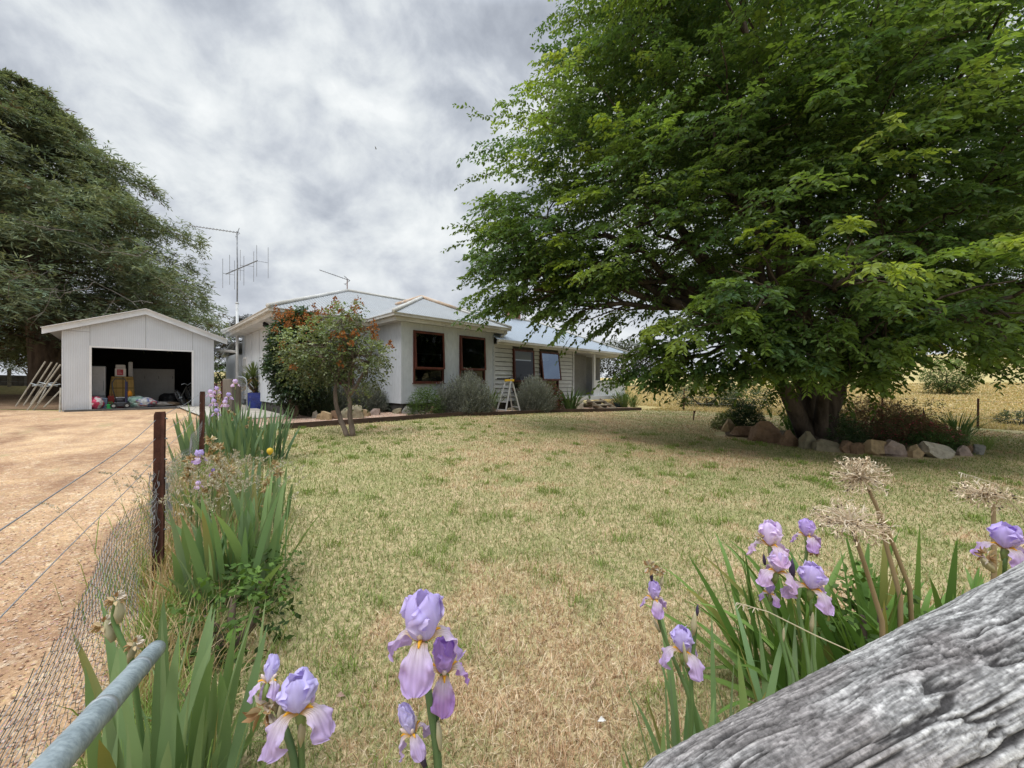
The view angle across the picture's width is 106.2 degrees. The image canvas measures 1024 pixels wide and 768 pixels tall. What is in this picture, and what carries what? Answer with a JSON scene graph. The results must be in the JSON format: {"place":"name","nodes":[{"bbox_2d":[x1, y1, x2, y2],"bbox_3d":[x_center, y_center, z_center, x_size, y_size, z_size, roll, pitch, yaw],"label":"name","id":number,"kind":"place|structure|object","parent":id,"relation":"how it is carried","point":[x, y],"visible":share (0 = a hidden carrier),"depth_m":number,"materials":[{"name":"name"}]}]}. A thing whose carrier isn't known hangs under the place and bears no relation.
{"place":"outdoors","nodes":[
{"label":"outdoors","id":0,"kind":"place"},
{"bbox_2d":[0,408,198,767],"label":"driveway","id":1,"kind":"structure","parent":0,"point":[20,424],"depth_m":3.43,"materials":[{"name":"beige gravel"}]},
{"bbox_2d":[15,361,61,411],"bbox_3d":[-15.496,0.069,12.816,2.350,1.707,0.814,0,0,25],"label":"rod rack","id":2,"kind":"object","parent":1,"relation":"on","point":[44,385],"visible":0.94,"depth_m":13.05,"materials":[{"name":"metal"}]},
{"bbox_2d":[178,404,286,419],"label":"path","id":3,"kind":"structure","parent":0,"point":[207,410],"depth_m":12.73,"materials":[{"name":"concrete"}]},
{"bbox_2d":[248,392,261,408],"bbox_3d":[-9.489,0.638,14.338,0.571,0.638,0.571,0,0,-20],"label":"plant pot","id":4,"kind":"object","parent":3,"relation":"on","point":[254,401],"visible":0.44,"depth_m":14.09,"materials":[{"name":"blue ceramic"}]},
{"bbox_2d":[238,360,259,394],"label":"yucca plant","id":5,"kind":"object","parent":4,"relation":"in","point":[252,373],"visible":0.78,"depth_m":14.24,"materials":[{"name":"green plant"}]},
{"bbox_2d":[252,406,631,427],"bbox_3d":[-0.261,1.084,15.561,17.955,0.326,3.634,0,0,-40],"label":"pebble bed","id":6,"kind":"object","parent":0,"point":[297,420],"visible":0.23,"depth_m":10.81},
{"bbox_2d":[257,303,335,416],"bbox_3d":[-5.981,-0.671,10.890,2.232,3.213,1.801,0,0,28],"label":"lilac tree","id":7,"kind":"object","parent":6,"relation":"on","point":[292,317],"visible":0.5,"depth_m":10.55,"materials":[{"name":"green plant"}]},
{"bbox_2d":[300,381,342,416],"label":"rosemary bush","id":8,"kind":"object","parent":6,"relation":"on","point":[318,408],"visible":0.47,"depth_m":11.53,"materials":[{"name":"green plant"}]},
{"bbox_2d":[322,386,354,410],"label":"lavender bush","id":9,"kind":"object","parent":6,"relation":"on","point":[340,391],"visible":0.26,"depth_m":12.12,"materials":[{"name":"green plant"}]},
{"bbox_2d":[351,377,389,411],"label":"lavender bush","id":10,"kind":"object","parent":6,"relation":"on","point":[375,400],"visible":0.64,"depth_m":12.55,"materials":[{"name":"green plant"}]},
{"bbox_2d":[403,383,446,414],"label":"green shrub","id":11,"kind":"object","parent":6,"relation":"on","point":[421,402],"visible":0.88,"depth_m":12.01,"materials":[{"name":"green plant"}]},
{"bbox_2d":[432,381,458,412],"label":"lavender bush","id":12,"kind":"object","parent":6,"relation":"on","point":[445,394],"visible":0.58,"depth_m":12.72,"materials":[{"name":"green plant"}]},
{"bbox_2d":[442,367,495,414],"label":"lavender bush","id":13,"kind":"object","parent":6,"relation":"on","point":[469,393],"visible":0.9,"depth_m":12.78,"materials":[{"name":"green plant"}]},
{"bbox_2d":[496,379,520,410],"bbox_3d":[-0.126,0.461,14.129,0.933,1.262,0.522,0,0,-23],"label":"step ladder","id":14,"kind":"object","parent":6,"relation":"on","point":[508,386],"visible":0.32,"depth_m":14.05,"materials":[{"name":"metal"}]},
{"bbox_2d":[512,373,557,412],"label":"lavender bush","id":15,"kind":"object","parent":6,"relation":"on","point":[534,393],"visible":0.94,"depth_m":15.13,"materials":[{"name":"green plant"}]},
{"bbox_2d":[557,387,585,408],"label":"strap leaf plant","id":16,"kind":"object","parent":6,"relation":"on","point":[568,403],"visible":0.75,"depth_m":16.72,"materials":[{"name":"green plant"}]},
{"bbox_2d":[0,349,1023,767],"bbox_3d":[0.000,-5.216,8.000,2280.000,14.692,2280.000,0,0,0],"label":"ground","id":17,"kind":"structure","parent":0,"point":[22,389],"depth_m":36.76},
{"bbox_2d":[0,375,26,385],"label":"block wall","id":18,"kind":"structure","parent":17,"relation":"on","point":[22,381],"depth_m":26.88,"materials":[{"name":"grey"}]},
{"bbox_2d":[0,175,95,382],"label":"conifer tree","id":19,"kind":"object","parent":17,"relation":"on","point":[20,362],"visible":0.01,"depth_m":24.86,"materials":[{"name":"green plant"}]},
{"bbox_2d":[0,394,107,408],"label":"litter ground","id":20,"kind":"structure","parent":17,"relation":"on","point":[8,401],"depth_m":15.36,"materials":[{"name":"brown soil"}]},
{"bbox_2d":[28,640,165,767],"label":"pipe rail","id":21,"kind":"object","parent":17,"relation":"on","point":[67,747],"visible":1,"depth_m":0.63,"materials":[{"name":"metal"}]},
{"bbox_2d":[0,381,222,767],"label":"wire fence","id":22,"kind":"object","parent":17,"relation":"on","point":[157,520],"visible":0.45,"depth_m":1.78,"materials":[{"name":"metal"}]},
{"bbox_2d":[0,67,234,395],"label":"conifer tree","id":23,"kind":"object","parent":17,"relation":"on","point":[83,206],"visible":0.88,"depth_m":18.57,"materials":[{"name":"green plant"}]},
{"bbox_2d":[40,308,227,411],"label":"garage","id":24,"kind":"structure","parent":17,"relation":"on","point":[110,342],"depth_m":13.90,"materials":[{"name":"metal"}]},
{"bbox_2d":[92,366,105,399],"bbox_3d":[-15.087,0.098,13.882,0.675,1.485,0.600,0,0,45],"label":"fridge","id":25,"kind":"object","parent":24,"relation":"on","point":[98,381],"visible":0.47,"depth_m":13.77,"materials":[{"name":"metal"}]},
{"bbox_2d":[110,378,130,407],"bbox_3d":[-13.723,0.319,13.483,0.577,1.039,0.504,0,0,45],"label":"lawn mower","id":26,"kind":"object","parent":24,"relation":"on","point":[120,402],"visible":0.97,"depth_m":13.38,"materials":[{"name":"black plastic"}]},
{"bbox_2d":[136,397,157,406],"bbox_3d":[-13.442,0.660,14.070,0.729,0.360,0.681,0,0,-45],"label":"white bag","id":27,"kind":"object","parent":24,"relation":"on","point":[146,402],"visible":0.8,"depth_m":13.90,"materials":[{"name":"plastic"}]},
{"bbox_2d":[133,369,174,401],"bbox_3d":[-15.175,0.102,16.278,1.345,1.477,0.062,0,0,-45],"label":"white board","id":28,"kind":"object","parent":24,"relation":"on","point":[154,384],"visible":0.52,"depth_m":16.27,"materials":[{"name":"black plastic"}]},
{"bbox_3d":[-14.603,0.291,14.419,0.600,1.100,0.583,0,0,45],"label":"cardboard box","id":29,"kind":"object","parent":24,"relation":"on","visible":0},
{"bbox_2d":[109,376,134,396],"bbox_3d":[-14.536,0.173,14.352,0.697,0.901,0.748,0,0,-45],"label":"tartan blanket","id":30,"kind":"object","parent":29,"relation":"on","point":[119,387],"visible":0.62,"depth_m":14.13,"materials":[{"name":"yellow fabric"}]},
{"bbox_2d":[189,225,267,383],"bbox_3d":[-11.396,-2.660,15.903,3.304,7.555,1.160,0,0,7],"label":"antenna mast","id":31,"kind":"object","parent":17,"relation":"on","point":[237,321],"visible":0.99,"depth_m":15.76,"materials":[{"name":"metal"}]},
{"bbox_2d":[208,314,251,373],"bbox_3d":[-21.331,-2.605,31.345,7.207,6.241,7.976,0,0,0],"label":"pine tree","id":32,"kind":"object","parent":17,"relation":"on","point":[224,346],"visible":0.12,"depth_m":30.43,"materials":[{"name":"green plant"}]},
{"bbox_2d":[223,379,237,412],"bbox_3d":[-6.073,0.540,8.300,0.200,1.300,0.200,0,0,0],"label":"timber post","id":33,"kind":"object","parent":17,"relation":"on","point":[227,387],"visible":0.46,"depth_m":8.20,"materials":[{"name":"grey wood"}]},
{"bbox_2d":[266,412,457,428],"bbox_3d":[-3.619,1.007,10.444,5.182,0.230,0.253,0,0,-41],"label":"timber edging","id":34,"kind":"object","parent":17,"relation":"on","point":[357,421],"visible":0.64,"depth_m":10.22,"materials":[{"name":"brown wood"}]},
{"bbox_2d":[221,289,631,415],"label":"house","id":35,"kind":"structure","parent":17,"relation":"on","point":[430,343],"depth_m":14.44,"materials":[{"name":"paint"}]},
{"bbox_2d":[412,330,444,383],"bbox_3d":[-2.798,-0.885,12.993,0.221,1.760,1.260,0,0,45],"label":"window","id":36,"kind":"structure","parent":35,"relation":"in","point":[428,347],"depth_m":12.93,"materials":[{"name":"brown glass"}]},
{"bbox_2d":[459,335,486,383],"bbox_3d":[-1.466,-0.885,14.333,0.210,1.760,1.280,0,0,45],"label":"window","id":37,"kind":"structure","parent":35,"relation":"in","point":[472,350],"depth_m":14.27,"materials":[{"name":"brown glass"}]},
{"bbox_2d":[512,349,534,390],"bbox_3d":[0.492,-0.590,16.264,1.340,1.730,0.208,0,0,-45],"label":"window","id":38,"kind":"structure","parent":35,"relation":"in","point":[523,362],"depth_m":16.12,"materials":[{"name":"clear glass"}]},
{"bbox_2d":[539,351,561,389],"bbox_3d":[1.737,-0.590,17.437,1.400,1.730,0.310,0,0,-45],"label":"window","id":39,"kind":"structure","parent":35,"relation":"in","point":[550,371],"depth_m":17.38,"materials":[{"name":"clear glass"}]},
{"bbox_2d":[458,409,555,415],"bbox_3d":[0.114,1.051,13.759,4.814,0.322,0.356,0,0,-43],"label":"timber edging","id":40,"kind":"object","parent":17,"relation":"on","point":[495,413],"visible":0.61,"depth_m":13.19,"materials":[{"name":"brown wood"}]},
{"bbox_2d":[556,408,641,412],"bbox_3d":[4.026,1.182,17.137,5.581,0.324,0.052,0,0,-35],"label":"timber edging","id":41,"kind":"object","parent":17,"relation":"on","point":[594,410],"visible":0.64,"depth_m":16.95,"materials":[{"name":"brown wood"}]},
{"bbox_2d":[600,337,657,381],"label":"tree","id":42,"kind":"object","parent":17,"relation":"on","point":[628,346],"visible":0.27,"depth_m":60.89,"materials":[{"name":"green plant"}]},
{"bbox_2d":[668,381,745,406],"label":"bush","id":43,"kind":"object","parent":17,"relation":"on","point":[708,402],"visible":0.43,"depth_m":22.47,"materials":[{"name":"green plant"}]},
{"bbox_2d":[730,426,752,436],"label":"rock","id":44,"kind":"object","parent":17,"relation":"on","point":[741,431],"visible":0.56,"depth_m":10.03,"materials":[{"name":"stone"}]},
{"bbox_2d":[720,384,773,407],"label":"bush","id":45,"kind":"object","parent":17,"relation":"on","point":[753,396],"visible":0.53,"depth_m":21.56,"materials":[{"name":"green plant"}]},
{"bbox_2d":[747,421,782,442],"bbox_3d":[6.189,1.213,9.356,0.747,0.672,0.426,0,0,7],"label":"rock","id":46,"kind":"object","parent":17,"relation":"on","point":[767,431],"visible":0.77,"depth_m":9.22,"materials":[{"name":"stone"}]},
{"bbox_2d":[777,430,797,445],"bbox_3d":[6.371,1.298,8.863,0.505,0.502,0.275,0,0,3],"label":"rock","id":47,"kind":"object","parent":17,"relation":"on","point":[788,438],"visible":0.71,"depth_m":8.75,"materials":[{"name":"stone"}]},
{"bbox_2d":[798,431,815,448],"bbox_3d":[6.584,1.307,8.569,0.466,0.509,0.264,0,0,-11],"label":"rock","id":48,"kind":"object","parent":17,"relation":"on","point":[806,439],"visible":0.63,"depth_m":8.48,"materials":[{"name":"stone"}]},
{"bbox_2d":[594,382,1023,430],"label":"pasture grass","id":49,"kind":"structure","parent":17,"relation":"on","point":[952,399],"depth_m":24.40,"materials":[{"name":"beige plant"}]},
{"bbox_2d":[811,439,842,452],"bbox_3d":[6.798,1.372,8.326,0.605,0.372,0.378,0,0,12],"label":"rock","id":50,"kind":"object","parent":17,"relation":"on","point":[824,445],"visible":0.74,"depth_m":8.23,"materials":[{"name":"stone"}]},
{"bbox_2d":[643,561,1023,767],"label":"log rail","id":51,"kind":"object","parent":17,"relation":"on","point":[942,686],"visible":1,"depth_m":0.43,"materials":[{"name":"grey wood"}]},
{"bbox_2d":[683,389,1022,428],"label":"pasture fence","id":52,"kind":"object","parent":17,"relation":"on","point":[978,401],"visible":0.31,"depth_m":14.23,"materials":[{"name":"metal"}]},
{"bbox_2d":[863,439,886,455],"bbox_3d":[7.546,1.368,8.013,0.552,0.474,0.310,0,0,-11],"label":"rock","id":53,"kind":"object","parent":17,"relation":"on","point":[873,447],"visible":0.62,"depth_m":7.88,"materials":[{"name":"stone"}]},
{"bbox_2d":[884,439,907,456],"bbox_3d":[7.845,1.373,7.899,0.501,0.466,0.244,0,0,-1],"label":"rock","id":54,"kind":"object","parent":17,"relation":"on","point":[894,448],"visible":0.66,"depth_m":7.82,"materials":[{"name":"stone"}]},
{"bbox_2d":[906,444,924,457],"bbox_3d":[8.195,1.417,7.853,0.427,0.367,0.284,0,0,-10],"label":"rock","id":55,"kind":"object","parent":17,"relation":"on","point":[915,451],"visible":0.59,"depth_m":7.75,"materials":[{"name":"stone"}]},
{"bbox_2d":[917,441,955,458],"bbox_3d":[8.678,1.391,7.859,0.581,0.455,0.336,0,0,6],"label":"rock","id":56,"kind":"object","parent":17,"relation":"on","point":[934,450],"visible":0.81,"depth_m":7.75,"materials":[{"name":"stone"}]},
{"bbox_2d":[916,356,984,394],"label":"bush","id":57,"kind":"object","parent":17,"relation":"on","point":[949,385],"visible":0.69,"depth_m":29.71,"materials":[{"name":"green plant"}]},
{"bbox_2d":[990,409,1023,424],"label":"bush","id":58,"kind":"object","parent":17,"relation":"on","point":[1008,417],"visible":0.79,"depth_m":15.57,"materials":[{"name":"green plant"}]},
{"bbox_2d":[0,0,1023,377],"label":"sky","id":59,"kind":"structure","parent":0,"point":[265,119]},
{"bbox_2d":[99,410,1023,767],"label":"lawn","id":60,"kind":"structure","parent":0,"point":[455,604],"depth_m":3.20,"materials":[{"name":"plant"}]},
{"bbox_2d":[46,596,266,767],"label":"iris leaves","id":61,"kind":"object","parent":60,"relation":"on","point":[104,750],"visible":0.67,"depth_m":1.12,"materials":[{"name":"green plant"}]},
{"bbox_2d":[115,634,205,767],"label":"iris leaves","id":62,"kind":"object","parent":60,"relation":"on","point":[170,732],"visible":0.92,"depth_m":0.95,"materials":[{"name":"green plant"}]},
{"bbox_2d":[18,421,316,767],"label":"plants","id":63,"kind":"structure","parent":60,"relation":"on","point":[147,628],"depth_m":2.13,"materials":[{"name":"green plant"}]},
{"bbox_2d":[71,589,278,767],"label":"iris","id":64,"kind":"object","parent":60,"relation":"on","point":[214,701],"depth_m":1.25,"materials":[{"name":"green plant"}]},
{"bbox_2d":[65,447,302,588],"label":"grass stems","id":65,"kind":"object","parent":60,"relation":"on","point":[225,498],"visible":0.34,"depth_m":2.87,"materials":[{"name":"green plant"}]},
{"bbox_2d":[34,442,305,528],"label":"grass seed heads","id":66,"kind":"object","parent":65,"relation":"attached to","point":[209,478],"depth_m":2.83,"materials":[{"name":"plant"}]},
{"bbox_2d":[179,453,196,526],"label":"withered iris","id":67,"kind":"object","parent":60,"relation":"on","point":[187,474],"visible":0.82,"depth_m":3.00,"materials":[{"name":"beige plant"}]},
{"bbox_2d":[141,453,292,528],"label":"iris leaves","id":68,"kind":"object","parent":60,"relation":"on","point":[260,500],"visible":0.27,"depth_m":3.39,"materials":[{"name":"green plant"}]},
{"bbox_2d":[144,557,302,687],"bbox_3d":[-1.395,1.217,1.975,0.668,0.521,0.669,0,0,0],"label":"weed","id":69,"kind":"object","parent":60,"relation":"on","point":[231,624],"visible":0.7,"depth_m":1.93,"materials":[{"name":"green plant"}]},
{"bbox_2d":[216,464,237,511],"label":"withered iris","id":70,"kind":"object","parent":60,"relation":"on","point":[233,467],"visible":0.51,"depth_m":3.11,"materials":[{"name":"beige plant"}]},
{"bbox_2d":[166,402,300,471],"bbox_3d":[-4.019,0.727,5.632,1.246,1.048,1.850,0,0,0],"label":"iris leaves","id":71,"kind":"object","parent":60,"relation":"on","point":[231,436],"visible":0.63,"depth_m":5.45,"materials":[{"name":"green plant"}]},
{"bbox_2d":[148,473,323,616],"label":"iris leaves","id":72,"kind":"object","parent":60,"relation":"on","point":[210,552],"visible":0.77,"depth_m":2.31,"materials":[{"name":"green plant"}]},
{"bbox_2d":[215,541,304,612],"bbox_3d":[-1.579,1.230,2.408,0.492,0.456,0.463,0,0,0],"label":"weed","id":73,"kind":"object","parent":60,"relation":"on","point":[262,564],"visible":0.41,"depth_m":2.38,"materials":[{"name":"green plant"}]},
{"bbox_2d":[241,653,298,767],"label":"iris","id":74,"kind":"object","parent":60,"relation":"on","point":[270,689],"visible":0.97,"depth_m":0.60,"materials":[{"name":"purple plant"}]},
{"bbox_2d":[261,460,284,506],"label":"withered iris","id":75,"kind":"object","parent":60,"relation":"on","point":[276,473],"visible":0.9,"depth_m":3.30,"materials":[{"name":"beige plant"}]},
{"bbox_2d":[258,666,335,767],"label":"iris","id":76,"kind":"object","parent":60,"relation":"on","point":[295,696],"visible":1,"depth_m":0.58,"materials":[{"name":"purple plant"}]},
{"bbox_2d":[267,295,395,436],"bbox_3d":[-3.824,-0.391,8.147,2.690,3.159,1.669,0,0,0],"label":"lilac tree","id":77,"kind":"object","parent":60,"relation":"on","point":[328,358],"visible":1,"depth_m":8.12,"materials":[{"name":"green plant"}]},
{"bbox_2d":[398,702,430,767],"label":"iris","id":78,"kind":"object","parent":60,"relation":"on","point":[409,723],"visible":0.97,"depth_m":0.56,"materials":[{"name":"purple plant"}]},
{"bbox_2d":[387,589,469,767],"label":"iris","id":79,"kind":"object","parent":60,"relation":"on","point":[422,612],"visible":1,"depth_m":0.56,"materials":[{"name":"purple plant"}]},
{"bbox_2d":[640,558,689,738],"bbox_3d":[0.433,0.960,1.092,0.130,0.918,0.081,0,0,0],"label":"iris","id":80,"kind":"object","parent":60,"relation":"on","point":[653,595],"visible":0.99,"depth_m":1.09,"materials":[{"name":"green plant"}]},
{"bbox_2d":[659,604,704,737],"bbox_3d":[0.467,0.993,1.024,0.135,0.854,0.109,0,0,-38],"label":"iris","id":81,"kind":"object","parent":60,"relation":"on","point":[684,641],"visible":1,"depth_m":1.00,"materials":[{"name":"purple plant"}]},
{"bbox_2d":[616,598,815,767],"bbox_3d":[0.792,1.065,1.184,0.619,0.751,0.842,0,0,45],"label":"iris leaves","id":82,"kind":"object","parent":60,"relation":"on","point":[769,688],"visible":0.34,"depth_m":1.27,"materials":[{"name":"green plant"}]},
{"bbox_2d":[709,409,735,429],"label":"shrub","id":83,"kind":"object","parent":60,"relation":"on","point":[724,415],"visible":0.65,"depth_m":11.70,"materials":[{"name":"green plant"}]},
{"bbox_2d":[721,401,765,426],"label":"box shrub","id":84,"kind":"object","parent":60,"relation":"on","point":[745,412],"visible":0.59,"depth_m":11.67,"materials":[{"name":"green plant"}]},
{"bbox_2d":[746,519,798,685],"bbox_3d":[0.805,0.925,1.186,0.130,1.002,0.140,0,0,0],"label":"iris","id":85,"kind":"object","parent":60,"relation":"on","point":[771,534],"visible":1,"depth_m":1.17,"materials":[{"name":"purple plant"}]},
{"bbox_2d":[759,585,798,681],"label":"iris","id":86,"kind":"object","parent":60,"relation":"on","point":[768,591],"visible":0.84,"depth_m":1.18,"materials":[{"name":"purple plant"}]},
{"bbox_2d":[735,602,851,651],"bbox_3d":[0.750,0.993,0.984,0.368,0.875,0.046,0,0,-8],"label":"dry grass stem","id":87,"kind":"object","parent":60,"relation":"on","point":[786,621],"visible":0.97,"depth_m":0.98,"materials":[{"name":"beige plant"}]},
{"bbox_2d":[789,518,820,674],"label":"iris","id":88,"kind":"object","parent":60,"relation":"on","point":[807,528],"visible":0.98,"depth_m":1.23,"materials":[{"name":"purple plant"}]},
{"bbox_2d":[780,559,834,671],"bbox_3d":[0.889,0.977,1.150,0.138,0.901,0.124,0,0,0],"label":"iris","id":89,"kind":"object","parent":60,"relation":"on","point":[813,577],"visible":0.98,"depth_m":1.13,"materials":[{"name":"purple plant"}]},
{"bbox_2d":[639,525,984,714],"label":"strap leaves","id":90,"kind":"object","parent":60,"relation":"on","point":[828,653],"visible":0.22,"depth_m":1.77,"materials":[{"name":"green plant"}]},
{"bbox_2d":[807,494,899,637],"bbox_3d":[1.119,0.905,1.250,0.246,1.061,0.246,0,0,27],"label":"dry seed head","id":91,"kind":"object","parent":60,"relation":"on","point":[848,521],"visible":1,"depth_m":1.25},
{"bbox_2d":[789,561,926,649],"bbox_3d":[1.609,1.189,1.772,0.585,0.713,0.606,0,0,28],"label":"weed","id":92,"kind":"object","parent":60,"relation":"on","point":[851,621],"visible":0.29,"depth_m":1.74,"materials":[{"name":"green plant"}]},
{"bbox_2d":[829,455,913,621],"bbox_3d":[1.388,0.851,1.464,0.410,1.178,0.176,0,0,-23],"label":"dry seed head","id":93,"kind":"object","parent":60,"relation":"on","point":[860,474],"visible":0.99,"depth_m":1.42},
{"bbox_2d":[836,394,934,439],"bbox_3d":[10.211,0.942,10.799,2.554,1.327,2.396,0,0,0],"label":"red salvia","id":94,"kind":"object","parent":60,"relation":"on","point":[865,412],"visible":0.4,"depth_m":10.56,"materials":[{"name":"green plant"}]},
{"bbox_2d":[875,500,902,627],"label":"dry stalk","id":95,"kind":"object","parent":60,"relation":"on","point":[897,587],"visible":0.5,"depth_m":1.46,"materials":[{"name":"brown plant"}]},
{"bbox_2d":[779,560,1001,649],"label":"strap leaves","id":96,"kind":"object","parent":60,"relation":"on","point":[975,583],"visible":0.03,"depth_m":1.83,"materials":[{"name":"green plant"}]},
{"bbox_2d":[862,410,970,447],"bbox_3d":[10.166,1.125,9.855,1.979,0.985,2.077,0,0,0],"label":"red salvia","id":97,"kind":"object","parent":60,"relation":"on","point":[925,425],"visible":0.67,"depth_m":9.58,"materials":[{"name":"green plant"}]},
{"bbox_2d":[898,397,951,422],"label":"bush","id":98,"kind":"object","parent":60,"relation":"on","point":[929,404],"visible":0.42,"depth_m":12.14,"materials":[{"name":"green plant"}]},
{"bbox_2d":[933,410,992,440],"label":"strap leaf plant","id":99,"kind":"object","parent":60,"relation":"on","point":[963,428],"visible":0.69,"depth_m":10.18,"materials":[{"name":"green plant"}]},
{"bbox_2d":[969,434,1000,449],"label":"grass clump","id":100,"kind":"object","parent":60,"relation":"on","point":[988,443],"visible":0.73,"depth_m":8.98,"materials":[{"name":"green plant"}]},
{"bbox_2d":[947,479,1023,579],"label":"dry seed head","id":101,"kind":"object","parent":60,"relation":"on","point":[984,492],"visible":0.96,"depth_m":1.33},
{"bbox_2d":[970,521,1023,573],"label":"iris","id":102,"kind":"object","parent":60,"relation":"on","point":[1007,538],"visible":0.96,"depth_m":1.05,"materials":[{"name":"purple plant"}]},
{"bbox_2d":[725,430,956,454],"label":"garden soil","id":103,"kind":"structure","parent":0,"point":[782,433],"depth_m":9.93,"materials":[{"name":"brown soil"}]},
{"bbox_2d":[441,0,1023,442],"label":"elm tree","id":104,"kind":"object","parent":103,"relation":"on","point":[813,186],"visible":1,"depth_m":7.44,"materials":[{"name":"green plant"}]},
{"bbox_2d":[789,411,874,442],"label":"ground cover plant","id":105,"kind":"object","parent":103,"relation":"on","point":[843,424],"visible":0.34,"depth_m":9.27,"materials":[{"name":"green plant"}]},
{"bbox_2d":[899,430,970,451],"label":"ground cover plant","id":106,"kind":"object","parent":103,"relation":"on","point":[930,438],"visible":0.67,"depth_m":8.98,"materials":[{"name":"green plant"}]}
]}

